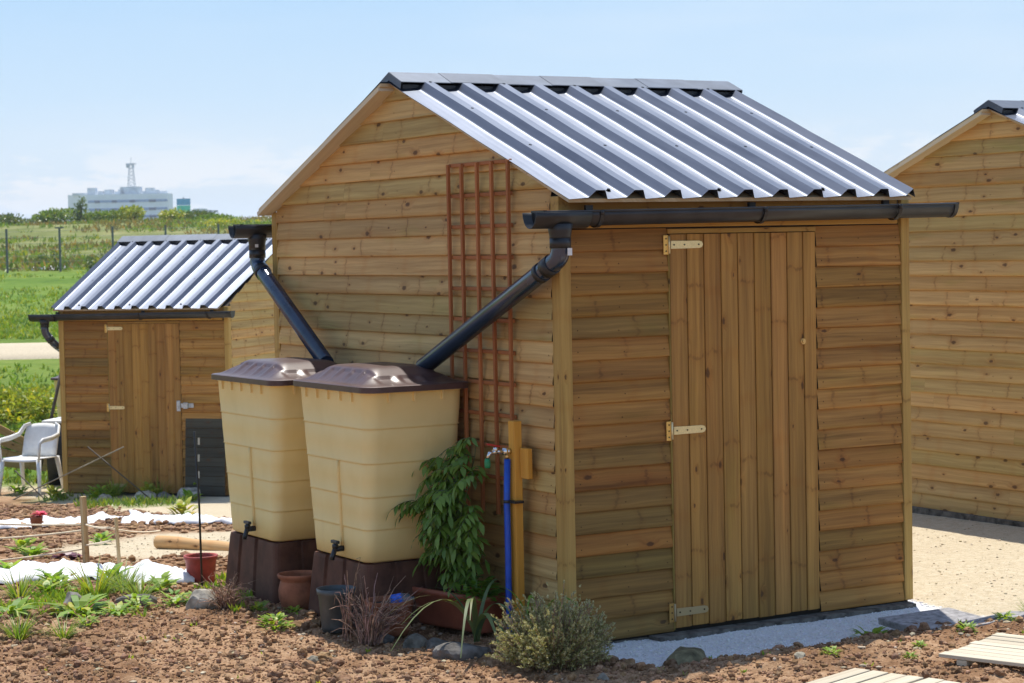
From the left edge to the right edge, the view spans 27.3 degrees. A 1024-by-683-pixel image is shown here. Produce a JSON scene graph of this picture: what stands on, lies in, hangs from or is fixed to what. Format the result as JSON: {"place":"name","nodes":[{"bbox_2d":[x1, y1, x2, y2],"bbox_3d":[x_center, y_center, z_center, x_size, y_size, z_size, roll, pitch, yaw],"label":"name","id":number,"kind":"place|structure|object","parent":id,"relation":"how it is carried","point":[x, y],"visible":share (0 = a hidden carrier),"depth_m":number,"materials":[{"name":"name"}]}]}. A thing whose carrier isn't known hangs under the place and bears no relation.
{"place":"outdoors","nodes":[
{"label":"outdoors","id":0,"kind":"place"},
{"bbox_2d":[0,342,58,359],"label":"path","id":1,"kind":"structure","parent":0,"point":[18,351],"depth_m":45.36,"materials":[{"name":"concrete"}]},
{"bbox_2d":[0,313,59,480],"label":"meadow grass","id":2,"kind":"structure","parent":0,"point":[15,383],"depth_m":42.09,"materials":[{"name":"plant"}]},
{"bbox_2d":[0,268,89,338],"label":"rough meadow","id":3,"kind":"structure","parent":0,"point":[49,309],"depth_m":66.29,"materials":[{"name":"green plant"}]},
{"bbox_2d":[0,219,1023,682],"bbox_3d":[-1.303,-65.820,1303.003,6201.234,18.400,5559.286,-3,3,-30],"label":"ground","id":4,"kind":"structure","parent":0,"point":[978,557],"depth_m":11.62,"materials":[{"name":"soil"}]},
{"bbox_2d":[0,421,32,449],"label":"garden shrub","id":5,"kind":"object","parent":4,"relation":"on","point":[15,428],"visible":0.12,"depth_m":30.95,"materials":[{"name":"green plant"}]},
{"bbox_2d":[0,385,37,432],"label":"garden shrub","id":6,"kind":"object","parent":4,"relation":"on","point":[9,419],"visible":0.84,"depth_m":33.03,"materials":[{"name":"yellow plant"}]},
{"bbox_2d":[0,595,37,617],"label":"broad leaf weed","id":7,"kind":"object","parent":4,"relation":"on","point":[16,607],"visible":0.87,"depth_m":11.85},
{"bbox_2d":[3,538,37,550],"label":"young plant","id":8,"kind":"object","parent":4,"relation":"on","point":[19,543],"visible":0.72,"depth_m":16.31,"materials":[{"name":"green plant"}]},
{"bbox_2d":[0,611,43,639],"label":"grass tuft","id":9,"kind":"object","parent":4,"relation":"on","point":[23,630],"visible":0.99,"depth_m":11.04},
{"bbox_2d":[0,425,46,470],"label":"plank pile","id":10,"kind":"object","parent":4,"relation":"on","point":[12,445],"depth_m":28.11,"materials":[{"name":"wood"}]},
{"bbox_2d":[0,214,46,225],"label":"hill bush","id":11,"kind":"object","parent":4,"relation":"on","point":[27,220],"visible":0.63,"depth_m":195.25,"materials":[{"name":"green plant"}]},
{"bbox_2d":[0,382,57,421],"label":"garden shrub","id":12,"kind":"object","parent":4,"relation":"on","point":[44,404],"visible":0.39,"depth_m":33.28,"materials":[{"name":"green plant"}]},
{"bbox_2d":[0,564,58,598],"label":"grass tuft","id":13,"kind":"object","parent":4,"relation":"on","point":[23,591],"visible":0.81,"depth_m":12.54,"materials":[{"name":"plant"}]},
{"bbox_2d":[0,422,62,494],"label":"garden chair","id":14,"kind":"object","parent":4,"relation":"on","point":[40,439],"visible":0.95,"depth_m":26.23,"materials":[{"name":"white plastic"}]},
{"bbox_2d":[16,541,51,558],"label":"young plant","id":15,"kind":"object","parent":4,"relation":"on","point":[34,550],"visible":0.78,"depth_m":15.73,"materials":[{"name":"green plant"}]},
{"bbox_2d":[32,579,60,593],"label":"young plant","id":16,"kind":"object","parent":4,"relation":"on","point":[48,585],"visible":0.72,"depth_m":12.65,"materials":[{"name":"green plant"}]},
{"bbox_2d":[36,372,59,482],"bbox_3d":[-5.957,0.986,27.218,0.503,1.674,0.042,-3,3,-41],"label":"rod","id":17,"kind":"object","parent":4,"relation":"on","point":[54,402],"visible":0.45,"depth_m":27.23,"materials":[{"name":"metal"}]},
{"bbox_2d":[30,209,66,222],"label":"hill bush","id":18,"kind":"object","parent":4,"relation":"on","point":[38,216],"visible":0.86,"depth_m":195.55,"materials":[{"name":"green plant"}]},
{"bbox_2d":[42,417,62,485],"bbox_3d":[-5.633,1.405,26.987,0.580,0.832,0.580,-1,3,10],"label":"compost bin","id":19,"kind":"object","parent":4,"relation":"on","point":[52,471],"visible":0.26,"depth_m":26.77,"materials":[{"name":"black plastic"}]},
{"bbox_2d":[43,485,67,497],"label":"yellow flower plant","id":20,"kind":"object","parent":4,"relation":"on","point":[52,489],"visible":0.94,"depth_m":25.22,"materials":[{"name":"green plant"}]},
{"bbox_2d":[38,574,77,590],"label":"leafy weed","id":21,"kind":"object","parent":4,"relation":"on","point":[63,581],"visible":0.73,"depth_m":12.82,"materials":[{"name":"green plant"}]},
{"bbox_2d":[0,511,123,528],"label":"fleece sheet","id":22,"kind":"object","parent":4,"relation":"on","point":[102,515],"visible":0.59,"depth_m":20.05,"materials":[{"name":"fabric"}]},
{"bbox_2d":[42,614,88,640],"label":"grass tuft","id":23,"kind":"object","parent":4,"relation":"on","point":[62,632],"visible":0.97,"depth_m":11.14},
{"bbox_2d":[38,207,95,221],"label":"hill bush","id":24,"kind":"object","parent":4,"relation":"on","point":[61,213],"visible":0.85,"depth_m":195.50,"materials":[{"name":"green plant"}]},
{"bbox_2d":[12,446,123,499],"bbox_3d":[-5.255,1.568,24.793,1.733,0.716,0.014,0,3,28],"label":"cane","id":25,"kind":"object","parent":4,"relation":"on","point":[68,473],"visible":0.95,"depth_m":24.77,"materials":[{"name":"brown wood"}]},
{"bbox_2d":[38,593,110,617],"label":"broad leaf weed","id":26,"kind":"object","parent":4,"relation":"on","point":[77,605],"visible":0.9,"depth_m":11.88,"materials":[{"name":"plant"}]},
{"bbox_2d":[71,196,87,221],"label":"thin tree","id":27,"kind":"object","parent":4,"relation":"on","point":[79,206],"visible":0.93,"depth_m":195.40,"materials":[{"name":"green plant"}]},
{"bbox_2d":[80,496,89,562],"bbox_3d":[-3.006,1.388,14.821,0.031,0.600,0.044,1,5,39],"label":"stake","id":28,"kind":"object","parent":4,"relation":"on","point":[84,531],"visible":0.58,"depth_m":14.80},
{"bbox_2d":[0,523,80,525],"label":"string","id":29,"kind":"object","parent":28,"relation":"attached to","point":[40,524],"visible":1,"depth_m":15.00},
{"bbox_2d":[0,530,80,538],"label":"string","id":30,"kind":"object","parent":28,"relation":"attached to","point":[40,535],"visible":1,"depth_m":15.01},
{"bbox_2d":[0,548,81,560],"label":"string","id":31,"kind":"object","parent":28,"relation":"attached to","point":[41,555],"visible":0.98,"depth_m":14.91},
{"bbox_2d":[71,609,99,625],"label":"leafy weed","id":32,"kind":"object","parent":4,"relation":"on","point":[88,617],"visible":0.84,"depth_m":11.47,"materials":[{"name":"green plant"}]},
{"bbox_2d":[45,554,140,594],"bbox_3d":[-2.462,1.389,12.537,0.645,0.261,0.590,-3,3,-30],"label":"grass tuft","id":33,"kind":"object","parent":4,"relation":"on","point":[85,585],"visible":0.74,"depth_m":12.48,"materials":[{"name":"plant"}]},
{"bbox_2d":[82,209,107,222],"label":"hill bush","id":34,"kind":"object","parent":4,"relation":"on","point":[96,215],"visible":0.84,"depth_m":196.60,"materials":[{"name":"green plant"}]},
{"bbox_2d":[2,472,190,508],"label":"ground weeds","id":35,"kind":"object","parent":4,"relation":"on","point":[139,501],"visible":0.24,"depth_m":24.02,"materials":[{"name":"green plant"}]},
{"bbox_2d":[0,558,194,584],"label":"fleece sheet","id":36,"kind":"object","parent":4,"relation":"on","point":[23,566],"visible":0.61,"depth_m":13.69,"materials":[{"name":"fabric"}]},
{"bbox_2d":[85,484,117,498],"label":"leafy weed","id":37,"kind":"object","parent":4,"relation":"on","point":[97,492],"visible":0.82,"depth_m":25.16,"materials":[{"name":"green plant"}]},
{"bbox_2d":[89,531,114,543],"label":"young plant","id":38,"kind":"object","parent":4,"relation":"on","point":[103,536],"visible":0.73,"depth_m":17.21,"materials":[{"name":"green plant"}]},
{"bbox_2d":[0,224,219,272],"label":"wire fence","id":39,"kind":"object","parent":4,"relation":"on","point":[112,235],"visible":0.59,"depth_m":96.86,"materials":[{"name":"metal"}]},
{"bbox_2d":[91,601,137,615],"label":"broad leaf weed","id":40,"kind":"object","parent":4,"relation":"on","point":[119,608],"visible":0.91,"depth_m":11.80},
{"bbox_2d":[93,562,136,586],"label":"young plant","id":41,"kind":"object","parent":4,"relation":"on","point":[116,566],"visible":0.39,"depth_m":13.02,"materials":[{"name":"green plant"}]},
{"bbox_2d":[98,478,134,496],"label":"grass tuft","id":42,"kind":"object","parent":4,"relation":"on","point":[117,491],"visible":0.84,"depth_m":25.31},
{"bbox_2d":[0,502,232,588],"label":"soil crumbs","id":43,"kind":"object","parent":4,"relation":"on","point":[72,508],"visible":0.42,"depth_m":18.73,"materials":[{"name":"soil"}]},
{"bbox_2d":[114,517,121,566],"bbox_3d":[-2.580,1.397,13.806,0.017,0.500,0.023,5,12,39],"label":"stake","id":44,"kind":"object","parent":4,"relation":"on","point":[117,540],"visible":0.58,"depth_m":13.78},
{"bbox_2d":[68,163,172,221],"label":"office block","id":45,"kind":"structure","parent":4,"relation":"on","point":[153,202],"depth_m":1197.51,"materials":[{"name":"concrete"}]},
{"bbox_2d":[88,199,166,202],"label":"window","id":46,"kind":"structure","parent":45,"relation":"in","point":[148,200],"depth_m":1197.04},
{"bbox_2d":[101,208,141,220],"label":"hill bush","id":47,"kind":"object","parent":4,"relation":"on","point":[112,214],"visible":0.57,"depth_m":195.63,"materials":[{"name":"green plant"}]},
{"bbox_2d":[90,561,158,592],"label":"grass tuft","id":48,"kind":"object","parent":4,"relation":"on","point":[126,578],"visible":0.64,"depth_m":12.70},
{"bbox_2d":[0,572,253,616],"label":"bed seedlings","id":49,"kind":"object","parent":4,"relation":"on","point":[55,595],"visible":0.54,"depth_m":12.31,"materials":[{"name":"green plant"}]},
{"bbox_2d":[116,204,146,219],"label":"hill bush","id":50,"kind":"object","parent":4,"relation":"on","point":[133,211],"visible":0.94,"depth_m":195.02,"materials":[{"name":"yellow plant"}]},
{"bbox_2d":[0,216,271,271],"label":"hillside herbage","id":51,"kind":"object","parent":4,"relation":"on","point":[51,240],"visible":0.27,"depth_m":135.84,"materials":[{"name":"green plant"}]},
{"bbox_2d":[115,593,156,605],"bbox_3d":[-2.178,1.492,12.211,0.251,0.070,0.146,-1,3,-1],"label":"stone","id":52,"kind":"object","parent":4,"relation":"on","point":[151,597],"visible":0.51,"depth_m":12.16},
{"bbox_2d":[105,572,170,596],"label":"grass tuft","id":53,"kind":"object","parent":4,"relation":"on","point":[139,586],"visible":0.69,"depth_m":12.41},
{"bbox_2d":[122,593,155,609],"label":"leafy weed","id":54,"kind":"object","parent":4,"relation":"on","point":[136,601],"visible":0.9,"depth_m":11.96,"materials":[{"name":"green plant"}]},
{"bbox_2d":[28,234,274,496],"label":"garden shed","id":55,"kind":"structure","parent":4,"relation":"on","point":[156,332],"depth_m":25.51,"materials":[{"name":"brown wood"}]},
{"bbox_2d":[105,324,193,492],"bbox_3d":[-4.368,0.808,25.361,1.166,2.045,0.059,0,3,18],"label":"door","id":56,"kind":"structure","parent":55,"relation":"in","point":[145,406],"depth_m":25.38,"materials":[{"name":"brown wood"}]},
{"bbox_2d":[144,571,180,590],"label":"young plant","id":57,"kind":"object","parent":4,"relation":"on","point":[167,583],"visible":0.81,"depth_m":12.75,"materials":[{"name":"green plant"}]},
{"bbox_2d":[157,206,188,219],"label":"hill bush","id":58,"kind":"object","parent":4,"relation":"on","point":[165,214],"visible":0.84,"depth_m":194.93,"materials":[{"name":"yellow plant"}]},
{"bbox_2d":[158,588,190,606],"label":"leafy weed","id":59,"kind":"object","parent":4,"relation":"on","point":[176,599],"visible":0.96,"depth_m":12.06,"materials":[{"name":"green plant"}]},
{"bbox_2d":[121,510,231,523],"bbox_3d":[-2.718,1.653,19.875,2.482,0.212,0.842,0,3,21],"label":"fleece sheet","id":60,"kind":"object","parent":4,"relation":"on","point":[138,516],"visible":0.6,"depth_m":19.81,"materials":[{"name":"fabric"}]},
{"bbox_2d":[165,496,197,514],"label":"yellow flower plant","id":61,"kind":"object","parent":4,"relation":"on","point":[181,508],"visible":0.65,"depth_m":20.71,"materials":[{"name":"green plant"}]},
{"bbox_2d":[153,535,228,550],"bbox_3d":[-2.154,1.588,16.137,1.558,0.117,0.112,1,3,35],"label":"log","id":62,"kind":"object","parent":4,"relation":"on","point":[168,542],"visible":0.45,"depth_m":16.35,"materials":[{"name":"wood"}]},
{"bbox_2d":[172,209,215,218],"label":"hill bush","id":63,"kind":"object","parent":4,"relation":"on","point":[191,214],"visible":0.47,"depth_m":195.26,"materials":[{"name":"green plant"}]},
{"bbox_2d":[177,197,217,213],"bbox_3d":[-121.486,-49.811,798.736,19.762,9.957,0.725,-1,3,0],"label":"building","id":64,"kind":"structure","parent":4,"relation":"on","point":[184,203],"depth_m":798.31,"materials":[{"name":"metal"}]},
{"bbox_2d":[193,431,202,585],"bbox_3d":[-1.938,1.059,13.008,0.035,1.010,0.016,-1,3,-6],"label":"black pole","id":65,"kind":"object","parent":4,"relation":"on","point":[200,539],"visible":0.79,"depth_m":13.00,"materials":[{"name":"plastic"}]},
{"bbox_2d":[183,552,217,583],"bbox_3d":[-1.949,1.437,13.195,0.214,0.198,0.214,-3,3,-30],"label":"red bucket","id":66,"kind":"object","parent":4,"relation":"on","point":[192,561],"visible":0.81,"depth_m":13.12,"materials":[{"name":"plastic"}]},
{"bbox_2d":[185,589,217,609],"bbox_3d":[-1.750,1.458,11.897,0.198,0.118,0.165,1,4,42],"label":"stone","id":67,"kind":"object","parent":4,"relation":"on","point":[197,594],"visible":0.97,"depth_m":11.84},
{"bbox_2d":[185,418,224,495],"bbox_3d":[-3.665,1.380,25.148,0.520,0.917,0.029,0,-1,18],"label":"leaning panel","id":68,"kind":"object","parent":4,"relation":"on","point":[209,433],"visible":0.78,"depth_m":25.14,"materials":[{"name":"plastic"}]},
{"bbox_2d":[193,213,235,220],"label":"hill bush","id":69,"kind":"object","parent":4,"relation":"on","point":[212,215],"visible":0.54,"depth_m":189.22,"materials":[{"name":"green plant"}]},
{"bbox_2d":[191,572,256,609],"bbox_3d":[-1.618,1.400,11.879,0.372,0.226,0.391,-2,3,-11],"label":"dead plant","id":70,"kind":"object","parent":4,"relation":"on","point":[222,602],"visible":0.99,"depth_m":11.84,"materials":[{"name":"plant"}]},
{"bbox_2d":[197,217,262,227],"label":"hill bush","id":71,"kind":"object","parent":4,"relation":"on","point":[222,221],"visible":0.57,"depth_m":170.51,"materials":[{"name":"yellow plant"}]},
{"bbox_2d":[225,531,317,604],"bbox_3d":[-1.301,1.313,12.534,0.592,0.353,0.760,-3,3,-30],"label":"tank stand","id":72,"kind":"object","parent":4,"relation":"on","point":[262,562],"visible":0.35,"depth_m":12.22,"materials":[{"name":"brown plastic"}]},
{"bbox_2d":[211,357,336,541],"bbox_3d":[-1.325,0.625,12.496,0.666,1.042,0.972,-3,3,-30],"label":"water tank","id":73,"kind":"object","parent":72,"relation":"on","point":[266,454],"visible":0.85,"depth_m":12.18,"materials":[{"name":"beige plastic"}]},
{"bbox_2d":[257,612,293,631],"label":"leafy weed","id":74,"kind":"object","parent":4,"relation":"on","point":[280,615],"visible":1,"depth_m":11.29,"materials":[{"name":"green plant"}]},
{"bbox_2d":[277,570,311,610],"bbox_3d":[-1.202,1.410,11.893,0.244,0.203,0.244,-3,3,-30],"label":"terracotta pot","id":75,"kind":"object","parent":4,"relation":"on","point":[294,588],"visible":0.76,"depth_m":11.79,"materials":[{"name":"ceramic"}]},
{"bbox_2d":[316,585,355,632],"bbox_3d":[-0.922,1.409,11.071,0.210,0.226,0.210,-3,3,-30],"label":"plastic pot","id":76,"kind":"object","parent":4,"relation":"on","point":[327,598],"visible":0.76,"depth_m":10.99,"materials":[{"name":"plastic"}]},
{"bbox_2d":[334,558,360,640],"bbox_3d":[-0.841,1.321,10.798,0.123,0.429,0.146,1,3,35],"label":"dead plant","id":77,"kind":"object","parent":4,"relation":"on","point":[346,617],"visible":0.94,"depth_m":10.79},
{"bbox_2d":[330,573,422,644],"bbox_3d":[-0.695,1.355,10.751,0.457,0.362,0.453,-3,3,-30],"label":"dead plant","id":78,"kind":"object","parent":4,"relation":"on","point":[374,632],"visible":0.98,"depth_m":10.70,"materials":[{"name":"plant"}]},
{"bbox_2d":[308,550,448,628],"bbox_3d":[-0.704,1.331,11.539,0.592,0.353,0.760,-3,3,-30],"label":"tank stand","id":79,"kind":"object","parent":4,"relation":"on","point":[326,570],"visible":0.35,"depth_m":11.24,"materials":[{"name":"brown plastic"}]},
{"bbox_2d":[293,362,467,562],"bbox_3d":[-0.727,0.643,11.502,0.666,1.042,0.972,-3,3,-30],"label":"water tank","id":80,"kind":"object","parent":79,"relation":"on","point":[377,434],"visible":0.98,"depth_m":11.19,"materials":[{"name":"beige plastic"}]},
{"bbox_2d":[364,595,413,636],"bbox_3d":[-0.638,1.433,10.966,0.258,0.180,0.258,-3,3,-30],"label":"clay pot","id":81,"kind":"object","parent":4,"relation":"on","point":[399,631],"visible":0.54,"depth_m":10.88,"materials":[{"name":"ceramic"}]},
{"bbox_2d":[389,593,414,602],"bbox_3d":[-0.571,1.344,10.950,0.130,0.074,0.070,-7,2,2],"label":"glass bottle","id":82,"kind":"object","parent":81,"relation":"on","point":[405,597],"visible":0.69,"depth_m":10.93,"materials":[{"name":"blue glass"}]},
{"bbox_2d":[403,633,426,647],"bbox_3d":[-0.488,1.527,10.728,0.113,0.079,0.150,-1,3,12],"label":"stone","id":83,"kind":"object","parent":4,"relation":"on","point":[415,640],"visible":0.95,"depth_m":10.69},
{"bbox_2d":[426,637,448,650],"bbox_3d":[-0.368,1.536,10.643,0.136,0.072,0.109,-1,3,8],"label":"stone","id":84,"kind":"object","parent":4,"relation":"on","point":[434,642],"visible":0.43,"depth_m":10.63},
{"bbox_2d":[368,579,508,657],"bbox_3d":[-0.257,1.381,10.458,0.816,0.284,0.780,-3,3,-30],"label":"iris plant","id":85,"kind":"object","parent":4,"relation":"on","point":[476,625],"visible":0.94,"depth_m":10.54,"materials":[{"name":"green plant"}]},
{"bbox_2d":[412,585,505,632],"bbox_3d":[-0.302,1.404,11.152,0.228,0.197,0.716,-4,4,-43],"label":"planter trough","id":86,"kind":"object","parent":4,"relation":"on","point":[443,613],"visible":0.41,"depth_m":11.04,"materials":[{"name":"ceramic"}]},
{"bbox_2d":[386,437,490,597],"bbox_3d":[-0.350,0.930,11.018,0.401,0.852,0.621,-3,3,-38],"label":"climbing plant","id":87,"kind":"object","parent":86,"relation":"on","point":[445,532],"visible":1,"depth_m":10.94,"materials":[{"name":"green plant"}]},
{"bbox_2d":[447,572,505,601],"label":"trough seedlings","id":88,"kind":"object","parent":86,"relation":"on","point":[493,592],"visible":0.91,"depth_m":10.86,"materials":[{"name":"green plant"}]},
{"bbox_2d":[432,641,490,660],"bbox_3d":[-0.240,1.530,10.443,0.300,0.093,0.196,-3,3,-31],"label":"stone","id":89,"kind":"object","parent":4,"relation":"on","point":[451,650],"visible":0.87,"depth_m":10.36,"materials":[{"name":"stone"}]},
{"bbox_2d":[0,579,1023,682],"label":"soil clods","id":90,"kind":"object","parent":4,"relation":"on","point":[572,676],"visible":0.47,"depth_m":10.31,"materials":[{"name":"soil"}]},
{"bbox_2d":[2,583,1023,682],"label":"pale chips","id":91,"kind":"object","parent":4,"relation":"on","point":[447,671],"visible":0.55,"depth_m":10.44,"materials":[{"name":"stone"}]},
{"bbox_2d":[508,420,532,637],"bbox_3d":[0.053,1.052,10.790,0.058,1.290,0.144,-3,3,-30],"label":"tap post","id":92,"kind":"object","parent":4,"relation":"on","point":[520,457],"visible":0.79,"depth_m":10.79,"materials":[{"name":"wood"}]},
{"bbox_2d":[484,444,511,467],"bbox_3d":[-0.074,0.581,10.759,0.153,0.125,0.034,-3,3,-30],"label":"garden tap","id":93,"kind":"object","parent":92,"relation":"attached to","point":[506,452],"visible":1,"depth_m":10.74,"materials":[{"name":"silver metal"}]},
{"bbox_2d":[503,459,523,637],"bbox_3d":[0.010,1.065,10.794,0.077,0.926,0.093,-3,3,-30],"label":"hose","id":94,"kind":"object","parent":92,"relation":"attached to","point":[507,501],"visible":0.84,"depth_m":10.79,"materials":[{"name":"blue plastic"}]},
{"bbox_2d":[467,586,590,629],"bbox_3d":[0.032,1.384,10.444,0.372,0.279,0.820,-3,3,-41],"label":"iris plant","id":95,"kind":"object","parent":4,"relation":"on","point":[529,597],"visible":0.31,"depth_m":10.49,"materials":[{"name":"green plant"}]},
{"bbox_2d":[45,605,1023,682],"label":"soil sprouts","id":96,"kind":"object","parent":4,"relation":"on","point":[369,650],"visible":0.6,"depth_m":10.48,"materials":[{"name":"green plant"}]},
{"bbox_2d":[55,517,1023,610],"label":"court grit","id":97,"kind":"object","parent":4,"relation":"on","point":[913,550],"visible":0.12,"depth_m":14.13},
{"bbox_2d":[485,579,615,669],"bbox_3d":[0.181,1.347,10.075,0.613,0.407,0.651,0,3,27],"label":"thyme bush","id":98,"kind":"object","parent":4,"relation":"on","point":[558,631],"visible":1,"depth_m":9.96,"materials":[{"name":"green plant"}]},
{"bbox_2d":[228,72,958,643],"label":"garden shed","id":99,"kind":"structure","parent":4,"relation":"on","point":[704,296],"depth_m":11.23,"materials":[{"name":"brown wood"}]},
{"bbox_2d":[446,159,516,513],"bbox_3d":[-0.162,-0.025,11.155,0.031,1.855,0.662,-3,3,-30],"label":"trellis","id":100,"kind":"object","parent":99,"relation":"attached to","point":[493,289],"visible":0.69,"depth_m":11.12,"materials":[{"name":"wood"}]},
{"bbox_2d":[663,232,819,627],"bbox_3d":[1.224,0.451,11.107,0.991,2.043,0.032,-3,3,-30],"label":"door","id":101,"kind":"structure","parent":99,"relation":"in","point":[742,431],"depth_m":11.11,"materials":[{"name":"brown wood"}]},
{"bbox_2d":[666,646,705,664],"bbox_3d":[0.864,1.538,10.257,0.219,0.094,0.383,-1,3,10],"label":"stone","id":102,"kind":"object","parent":4,"relation":"on","point":[680,654],"visible":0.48,"depth_m":10.18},
{"bbox_2d":[807,668,959,682],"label":"duckboard","id":103,"kind":"object","parent":4,"relation":"on","point":[856,675],"visible":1,"depth_m":9.24,"materials":[{"name":"wood"}]},
{"bbox_2d":[878,607,981,630],"bbox_3d":[2.197,1.455,10.925,0.472,0.035,0.374,-4,5,-26],"label":"paving slab","id":104,"kind":"object","parent":4,"relation":"on","point":[901,622],"depth_m":10.94,"materials":[{"name":"stone"}]},
{"bbox_2d":[884,100,1023,526],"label":"garden shed","id":105,"kind":"structure","parent":4,"relation":"on","point":[966,269],"depth_m":15.41,"materials":[{"name":"brown wood"}]},
{"bbox_2d":[934,611,1023,629],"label":"paving slab","id":106,"kind":"structure","parent":4,"relation":"on","point":[977,621],"depth_m":10.79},
{"bbox_2d":[939,633,1023,666],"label":"duckboard","id":107,"kind":"object","parent":4,"relation":"on","point":[1002,649],"visible":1,"depth_m":9.78,"materials":[{"name":"wood"}]},
{"bbox_2d":[0,0,1023,222],"label":"sky","id":108,"kind":"structure","parent":0,"point":[215,104],"materials":[{"name":"blue"}]},
{"bbox_2d":[606,599,983,666],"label":"white gravel","id":109,"kind":"structure","parent":0,"point":[735,642],"depth_m":10.84,"materials":[{"name":"gravel"}]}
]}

